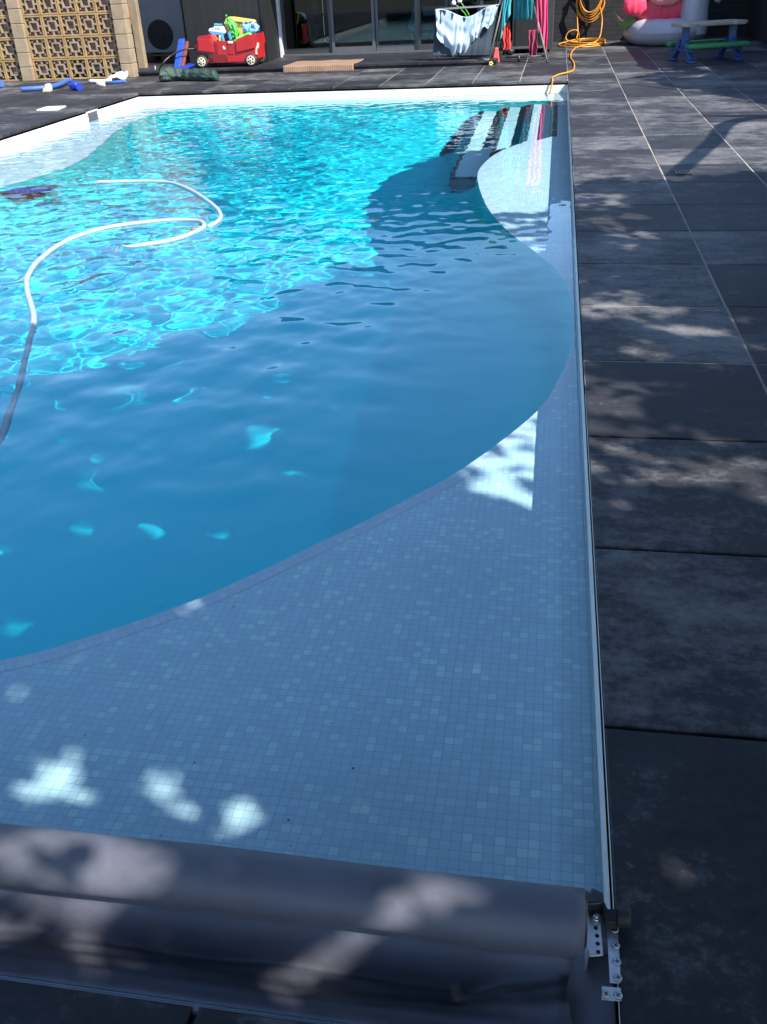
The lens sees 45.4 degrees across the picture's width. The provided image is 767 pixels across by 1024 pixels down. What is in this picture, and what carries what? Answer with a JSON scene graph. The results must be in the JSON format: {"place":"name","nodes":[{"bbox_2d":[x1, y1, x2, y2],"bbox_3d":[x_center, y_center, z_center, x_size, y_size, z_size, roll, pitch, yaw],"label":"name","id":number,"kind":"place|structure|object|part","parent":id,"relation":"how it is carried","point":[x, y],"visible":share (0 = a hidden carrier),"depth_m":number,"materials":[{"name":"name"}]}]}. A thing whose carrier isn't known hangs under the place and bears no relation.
{"place":"outdoors","nodes":[
{"label":"outdoors","id":0,"kind":"place"},
{"bbox_2d":[0,977,331,1023],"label":"pool wall","id":1,"kind":"structure","parent":0,"point":[195,1008],"depth_m":1.34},
{"bbox_2d":[0,92,603,1023],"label":"water","id":2,"kind":"structure","parent":0,"point":[294,558],"depth_m":2.94,"materials":[{"name":"blue liquid"}]},
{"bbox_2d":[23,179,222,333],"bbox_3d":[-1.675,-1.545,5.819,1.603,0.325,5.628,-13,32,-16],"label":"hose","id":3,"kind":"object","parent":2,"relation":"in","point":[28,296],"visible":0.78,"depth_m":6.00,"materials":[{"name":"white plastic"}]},
{"bbox_2d":[0,88,620,1023],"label":"pool wall side","id":4,"kind":"structure","parent":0,"point":[78,120],"depth_m":2.52,"materials":[{"name":"plastic"}]},
{"bbox_2d":[86,109,99,121],"bbox_3d":[-3.549,-4.824,11.210,0.011,0.156,0.320,3,31,9],"label":"skimmer","id":5,"kind":"object","parent":4,"relation":"attached to","point":[91,115],"visible":0.59,"depth_m":11.20,"materials":[{"name":"white plastic"}]},
{"bbox_2d":[0,823,616,1023],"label":"pool cover","id":6,"kind":"object","parent":4,"relation":"attached to","point":[329,940],"visible":1,"depth_m":1.41,"materials":[{"name":"plastic"}]},
{"bbox_2d":[585,913,602,970],"bbox_3d":[0.322,0.651,1.408,0.024,0.064,0.098,3,31,9],"label":"roller bracket","id":7,"kind":"object","parent":6,"relation":"attached to","point":[593,948],"visible":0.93,"depth_m":1.38,"materials":[{"name":"metal"}]},
{"bbox_2d":[585,888,630,928],"bbox_3d":[0.342,0.614,1.406,0.079,0.036,0.037,15,35,28],"label":"roller end cap","id":8,"kind":"object","parent":7,"relation":"attached to","point":[619,917],"visible":0.91,"depth_m":1.40,"materials":[{"name":"black plastic"}]},
{"bbox_2d":[584,915,607,954],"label":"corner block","id":9,"kind":"structure","parent":4,"relation":"attached to","point":[604,939],"depth_m":1.40,"materials":[{"name":"silver metal"}]},
{"bbox_2d":[601,986,622,1001],"bbox_3d":[0.327,0.690,1.314,0.030,0.006,0.021,3,31,9],"label":"fixing plate","id":10,"kind":"object","parent":4,"relation":"attached to","point":[611,994],"visible":1,"depth_m":1.31,"materials":[{"name":"metal"}]},
{"bbox_2d":[607,928,622,983],"bbox_3d":[0.345,0.657,1.369,0.020,0.006,0.099,3,31,9],"label":"fixing plate","id":11,"kind":"object","parent":4,"relation":"attached to","point":[614,962],"visible":0.89,"depth_m":1.36,"materials":[{"name":"metal"}]},
{"bbox_2d":[138,83,567,103],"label":"pool wall","id":12,"kind":"structure","parent":0,"point":[374,93],"depth_m":11.95,"materials":[{"name":"tile"}]},
{"bbox_2d":[0,35,766,1023],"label":"paving","id":13,"kind":"structure","parent":0,"point":[686,733],"depth_m":2.58,"materials":[{"name":"stone"}]},
{"bbox_2d":[20,78,71,91],"bbox_3d":[-4.882,-6.287,13.494,0.409,0.101,1.142,3,31,9],"label":"pool noodle","id":14,"kind":"object","parent":13,"relation":"on","point":[47,87],"visible":0.96,"depth_m":13.09,"materials":[{"name":"blue plastic"}]},
{"bbox_2d":[37,106,65,110],"bbox_3d":[-4.034,-4.917,11.171,0.289,0.012,0.332,3,31,9],"label":"white lid","id":15,"kind":"object","parent":13,"relation":"on","point":[48,108],"visible":1,"depth_m":11.12,"materials":[{"name":"white plastic"}]},
{"bbox_2d":[0,0,138,80],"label":"breeze block wall","id":16,"kind":"structure","parent":13,"relation":"on","point":[23,49],"depth_m":14.34,"materials":[{"name":"concrete"}]},
{"bbox_2d":[68,81,82,90],"bbox_3d":[-4.373,-6.051,13.027,0.233,0.140,0.109,3,31,9],"label":"pump","id":17,"kind":"object","parent":13,"relation":"on","point":[74,85],"visible":0.95,"depth_m":12.99,"materials":[{"name":"blue plastic"}]},
{"bbox_2d":[96,81,105,86],"bbox_3d":[-4.138,-6.266,13.425,0.110,0.077,0.077,0,31,5],"label":"pole clip","id":18,"kind":"object","parent":13,"relation":"on","point":[100,83],"visible":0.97,"depth_m":13.39,"materials":[{"name":"beige plastic"}]},
{"bbox_2d":[88,79,126,84],"bbox_3d":[-4.106,-6.418,13.672,0.261,0.060,0.811,-26,38,-34],"label":"pool brush","id":19,"kind":"object","parent":13,"relation":"on","point":[108,81],"visible":0.92,"depth_m":13.51,"materials":[{"name":"white plastic"}]},
{"bbox_2d":[107,71,128,79],"bbox_3d":[-4.114,-6.761,14.214,0.136,0.108,0.785,11,33,22],"label":"towel","id":20,"kind":"object","parent":13,"relation":"on","point":[121,75],"visible":0.9,"depth_m":14.21,"materials":[{"name":"white fabric"}]},
{"bbox_2d":[127,0,189,60],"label":"slatted wall","id":21,"kind":"structure","parent":13,"relation":"on","point":[163,58],"depth_m":16.71,"materials":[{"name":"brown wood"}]},
{"bbox_2d":[180,63,195,68],"bbox_3d":[-3.235,-6.958,14.440,0.160,0.130,0.715,14,34,26],"label":"kickboard","id":22,"kind":"object","parent":13,"relation":"on","point":[189,65],"visible":0.4,"depth_m":14.57,"materials":[{"name":"blue plastic"}]},
{"bbox_2d":[181,41,188,65],"bbox_3d":[-3.181,-7.329,14.692,0.058,0.362,0.473,1,31,6],"label":"foam board","id":23,"kind":"object","parent":22,"relation":"on","point":[184,56],"visible":0.93,"depth_m":14.66,"materials":[{"name":"red plastic"}]},
{"bbox_2d":[159,66,219,81],"bbox_3d":[-2.836,-6.460,13.495,0.958,0.204,0.379,5,31,14],"label":"bag","id":24,"kind":"object","parent":13,"relation":"on","point":[168,73],"visible":1,"depth_m":13.45,"materials":[{"name":"green fabric"}]},
{"bbox_2d":[48,50,502,77],"bbox_3d":[-1.612,-7.591,15.477,7.192,0.100,3.040,3,31,9],"label":"raised step","id":25,"kind":"object","parent":13,"relation":"on","point":[399,60],"visible":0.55,"depth_m":14.45,"materials":[{"name":"stone"}]},
{"bbox_2d":[128,0,147,67],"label":"timber post","id":26,"kind":"object","parent":25,"relation":"on","point":[138,33],"depth_m":14.87,"materials":[{"name":"wood"}]},
{"bbox_2d":[138,0,188,60],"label":"air conditioner","id":27,"kind":"object","parent":25,"relation":"on","point":[163,26],"visible":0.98,"depth_m":15.94,"materials":[{"name":"metal"}]},
{"bbox_2d":[174,38,184,67],"bbox_3d":[-3.265,-7.325,14.681,0.112,0.432,0.529,0,31,5],"label":"foam board","id":28,"kind":"object","parent":25,"relation":"on","point":[179,55],"visible":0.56,"depth_m":14.65,"materials":[{"name":"blue plastic"}]},
{"bbox_2d":[154,32,265,69],"bbox_3d":[-2.779,-7.318,14.616,1.755,0.527,0.668,3,31,9],"label":"toy wagon","id":29,"kind":"object","parent":25,"relation":"on","point":[249,50],"visible":1,"depth_m":14.38,"materials":[{"name":"red plastic"}]},
{"bbox_2d":[211,34,218,40],"bbox_3d":[-2.667,-7.488,14.479,0.154,0.110,0.140,3,31,9],"label":"toy bucket","id":30,"kind":"object","parent":29,"relation":"in","point":[215,37],"visible":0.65,"depth_m":14.42,"materials":[{"name":"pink plastic"}]},
{"bbox_2d":[208,23,226,35],"bbox_3d":[-2.604,-7.585,14.421,0.265,0.178,0.160,3,31,9],"label":"toy boat","id":31,"kind":"object","parent":29,"relation":"in","point":[217,29],"visible":1,"depth_m":14.37,"materials":[{"name":"white plastic"}]},
{"bbox_3d":[-2.387,-7.249,14.339,0.109,0.180,0.009,3,31,9],"label":"door","id":32,"kind":"part","parent":29,"relation":"part of","materials":[{"name":"red plastic"}]},
{"bbox_2d":[225,15,238,40],"bbox_3d":[-2.372,-7.591,14.386,0.194,0.382,0.138,3,31,9],"label":"toy crocodile","id":33,"kind":"object","parent":29,"relation":"in","point":[232,26],"visible":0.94,"depth_m":14.34,"materials":[{"name":"green plastic"}]},
{"bbox_2d":[224,17,255,36],"bbox_3d":[-2.253,-7.659,14.479,0.486,0.294,0.150,3,31,9],"label":"toy case","id":34,"kind":"object","parent":29,"relation":"in","point":[239,21],"visible":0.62,"depth_m":14.42,"materials":[{"name":"yellow plastic"}]},
{"bbox_2d":[235,33,250,39],"bbox_3d":[-2.192,-7.414,14.336,0.297,0.138,0.065,3,31,9],"label":"toy hoop","id":35,"kind":"object","parent":29,"relation":"in","point":[244,35],"visible":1,"depth_m":14.31,"materials":[{"name":"plastic"}]},
{"bbox_2d":[242,21,260,34],"bbox_3d":[-2.060,-7.546,14.316,0.283,0.205,0.209,3,31,9],"label":"beach ball","id":36,"kind":"object","parent":29,"relation":"on","point":[252,27],"visible":0.94,"depth_m":14.24,"materials":[{"name":"blue plastic"}]},
{"bbox_2d":[283,59,363,71],"bbox_3d":[-0.924,-6.976,14.343,1.129,0.106,0.818,3,31,9],"label":"doormat","id":37,"kind":"object","parent":25,"relation":"on","point":[323,65],"visible":0.99,"depth_m":14.05,"materials":[{"name":"beige wicker"}]},
{"bbox_2d":[479,56,492,65],"bbox_3d":[1.609,-6.725,13.665,0.344,0.126,0.312,-23,36,-30],"label":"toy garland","id":38,"kind":"object","parent":25,"relation":"on","point":[486,58],"visible":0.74,"depth_m":13.62,"materials":[{"name":"plastic"}]},
{"bbox_2d":[493,47,499,62],"bbox_3d":[1.708,-6.920,13.889,0.106,0.207,0.050,3,31,9],"label":"bottle","id":39,"kind":"object","parent":25,"relation":"on","point":[496,53],"visible":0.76,"depth_m":13.86,"materials":[{"name":"red plastic"}]},
{"bbox_2d":[182,0,554,64],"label":"pool house","id":40,"kind":"structure","parent":13,"relation":"on","point":[358,27],"depth_m":15.68,"materials":[{"name":"grey metal"}]},
{"bbox_2d":[280,0,332,53],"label":"sliding door","id":41,"kind":"structure","parent":40,"relation":"in","point":[324,49],"depth_m":15.72,"materials":[{"name":"metal"}]},
{"bbox_2d":[307,0,329,47],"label":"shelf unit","id":42,"kind":"object","parent":40,"relation":"in","point":[314,8],"visible":0.76,"depth_m":16.91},
{"bbox_2d":[329,0,375,52],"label":"sliding door","id":43,"kind":"structure","parent":40,"relation":"in","point":[357,48],"depth_m":15.54,"materials":[{"name":"grey metal"}]},
{"bbox_2d":[374,0,417,50],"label":"sliding door","id":44,"kind":"structure","parent":40,"relation":"in","point":[406,46],"depth_m":15.46,"materials":[{"name":"grey metal"}]},
{"bbox_2d":[400,9,414,43],"bbox_3d":[0.435,-8.276,15.648,0.315,0.528,0.045,3,31,9],"label":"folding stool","id":45,"kind":"object","parent":40,"relation":"in","point":[411,25],"visible":0.68,"depth_m":15.62,"materials":[{"name":"plastic"}]},
{"bbox_2d":[423,28,433,36],"bbox_3d":[0.830,-8.226,15.728,0.302,0.136,0.030,3,31,9],"label":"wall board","id":46,"kind":"object","parent":40,"relation":"attached to","point":[428,32],"depth_m":15.72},
{"bbox_2d":[417,0,447,49],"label":"sliding door","id":47,"kind":"structure","parent":40,"relation":"in","point":[420,46],"depth_m":15.29,"materials":[{"name":"metal"}]},
{"bbox_2d":[423,5,444,15],"bbox_3d":[0.876,-8.505,15.552,0.411,0.137,0.030,3,31,9],"label":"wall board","id":48,"kind":"object","parent":40,"relation":"attached to","point":[428,10],"depth_m":15.55,"materials":[{"name":"grey"}]},
{"bbox_2d":[449,0,479,11],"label":"sliding door","id":49,"kind":"structure","parent":40,"relation":"in","point":[478,1],"depth_m":15.04,"materials":[{"name":"metal"}]},
{"bbox_2d":[480,0,515,46],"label":"sliding door","id":50,"kind":"structure","parent":40,"relation":"in","point":[481,1],"depth_m":15.09,"materials":[{"name":"metal"}]},
{"bbox_2d":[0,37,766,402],"bbox_3d":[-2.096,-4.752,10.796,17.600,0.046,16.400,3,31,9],"label":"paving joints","id":51,"kind":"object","parent":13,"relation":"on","point":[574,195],"visible":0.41,"depth_m":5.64,"materials":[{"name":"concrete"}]},
{"bbox_2d":[190,403,618,1023],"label":"open paving joints","id":52,"kind":"object","parent":13,"relation":"attached to","point":[604,769],"visible":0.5,"depth_m":1.75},
{"bbox_2d":[436,0,548,62],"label":"clothes airer","id":53,"kind":"object","parent":13,"relation":"on","point":[546,56],"visible":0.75,"depth_m":13.60,"materials":[{"name":"metal"}]},
{"bbox_2d":[433,4,498,56],"bbox_3d":[1.210,-7.148,13.639,0.980,0.668,0.144,3,31,9],"label":"bed sheet","id":54,"kind":"object","parent":53,"relation":"hanging from","point":[456,34],"visible":1,"depth_m":13.66,"materials":[{"name":"white fabric"}]},
{"bbox_2d":[451,0,468,16],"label":"ball flower","id":55,"kind":"object","parent":54,"relation":"on","point":[453,2],"visible":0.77,"depth_m":13.97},
{"bbox_2d":[491,0,498,42],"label":"cloth","id":56,"kind":"object","parent":53,"relation":"hanging from","point":[496,2],"visible":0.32,"depth_m":13.76,"materials":[{"name":"fabric"}]},
{"bbox_2d":[497,0,512,35],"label":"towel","id":57,"kind":"object","parent":53,"relation":"hanging from","point":[510,20],"visible":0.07,"depth_m":16.19,"materials":[{"name":"teal fabric"}]},
{"bbox_2d":[499,0,510,40],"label":"towel","id":58,"kind":"object","parent":53,"relation":"hanging from","point":[506,10],"visible":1,"depth_m":13.46,"materials":[{"name":"teal fabric"}]},
{"bbox_2d":[502,25,510,49],"bbox_3d":[1.900,-7.312,14.139,0.140,0.346,0.046,3,31,9],"label":"cloth","id":59,"kind":"object","parent":53,"relation":"hanging from","point":[506,36],"visible":0.98,"depth_m":14.14,"materials":[{"name":"red fabric"}]},
{"bbox_2d":[513,0,531,19],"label":"towel","id":60,"kind":"object","parent":53,"relation":"hanging from","point":[522,9],"visible":1,"depth_m":13.55,"materials":[{"name":"teal fabric"}]},
{"bbox_2d":[528,30,537,54],"bbox_3d":[2.295,-7.165,14.030,0.165,0.375,0.071,3,31,9],"label":"cloth","id":61,"kind":"object","parent":53,"relation":"hanging from","point":[533,45],"visible":0.89,"depth_m":14.02,"materials":[{"name":"pink fabric"}]},
{"bbox_2d":[533,0,541,42],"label":"cloth","id":62,"kind":"object","parent":53,"relation":"hanging from","point":[538,35],"visible":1,"depth_m":13.44,"materials":[{"name":"green fabric"}]},
{"bbox_2d":[536,0,547,49],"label":"towel","id":63,"kind":"object","parent":53,"relation":"hanging from","point":[542,11],"visible":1,"depth_m":13.36,"materials":[{"name":"pink fabric"}]},
{"bbox_2d":[499,41,514,54],"bbox_3d":[2.022,-7.586,14.982,0.272,0.237,0.185,10,33,21],"label":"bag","id":64,"kind":"object","parent":13,"relation":"on","point":[511,51],"visible":0.66,"depth_m":14.94,"materials":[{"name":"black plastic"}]},
{"bbox_2d":[623,0,721,45],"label":"inflatable bird","id":65,"kind":"object","parent":13,"relation":"on","point":[651,25],"visible":0.9,"depth_m":15.12},
{"bbox_2d":[614,12,635,28],"bbox_3d":[4.074,-8.299,15.480,0.365,0.255,0.170,3,31,9],"label":"melon float","id":66,"kind":"object","parent":65,"relation":"attached to","point":[629,21],"visible":0.89,"depth_m":15.43,"materials":[{"name":"green plastic"}]},
{"bbox_2d":[591,199,763,958],"bbox_3d":[0.542,-0.526,3.587,1.846,0.242,5.202,3,31,9],"label":"grit","id":67,"kind":"object","parent":13,"relation":"on","point":[692,517],"visible":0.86,"depth_m":2.73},
{"bbox_2d":[674,170,692,174],"bbox_3d":[2.050,-2.323,6.265,0.110,0.006,0.140,3,31,9],"label":"floor drain","id":68,"kind":"object","parent":13,"relation":"on","point":[678,172],"visible":1,"depth_m":6.25,"materials":[{"name":"metal"}]},
{"bbox_2d":[666,19,749,63],"bbox_3d":[4.500,-6.545,12.747,0.980,0.485,0.750,-7,31,-8],"label":"picnic table","id":69,"kind":"object","parent":13,"relation":"on","point":[686,45],"visible":1,"depth_m":12.60,"materials":[{"name":"blue plastic"}]},
{"label":"ground","id":70,"kind":"structure","parent":0,"visible":0},
{"bbox_2d":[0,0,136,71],"bbox_3d":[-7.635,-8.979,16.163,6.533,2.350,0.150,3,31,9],"label":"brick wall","id":71,"kind":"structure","parent":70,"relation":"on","point":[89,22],"depth_m":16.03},
{"bbox_2d":[136,53,188,56],"bbox_3d":[-3.740,-8.025,16.091,1.358,0.025,0.140,3,31,9],"label":"rail","id":72,"kind":"object","parent":71,"relation":"attached to","point":[147,55],"visible":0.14,"depth_m":16.06,"materials":[{"name":"metal"}]},
{"bbox_2d":[553,0,749,41],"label":"brick wall","id":73,"kind":"structure","parent":70,"relation":"on","point":[565,16],"depth_m":16.68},
{"bbox_3d":[3.696,-9.547,16.244,0.036,0.113,0.298,3,31,9],"label":"hose hook","id":74,"kind":"object","parent":73,"relation":"attached to","visible":0},
{"bbox_2d":[549,0,605,93],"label":"garden hose","id":75,"kind":"object","parent":74,"relation":"hanging from","point":[596,42],"visible":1,"depth_m":16.43,"materials":[{"name":"orange rubber"}]},
{"bbox_2d":[745,0,766,43],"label":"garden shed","id":76,"kind":"structure","parent":70,"relation":"on","point":[756,26],"depth_m":15.44,"materials":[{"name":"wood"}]}
]}

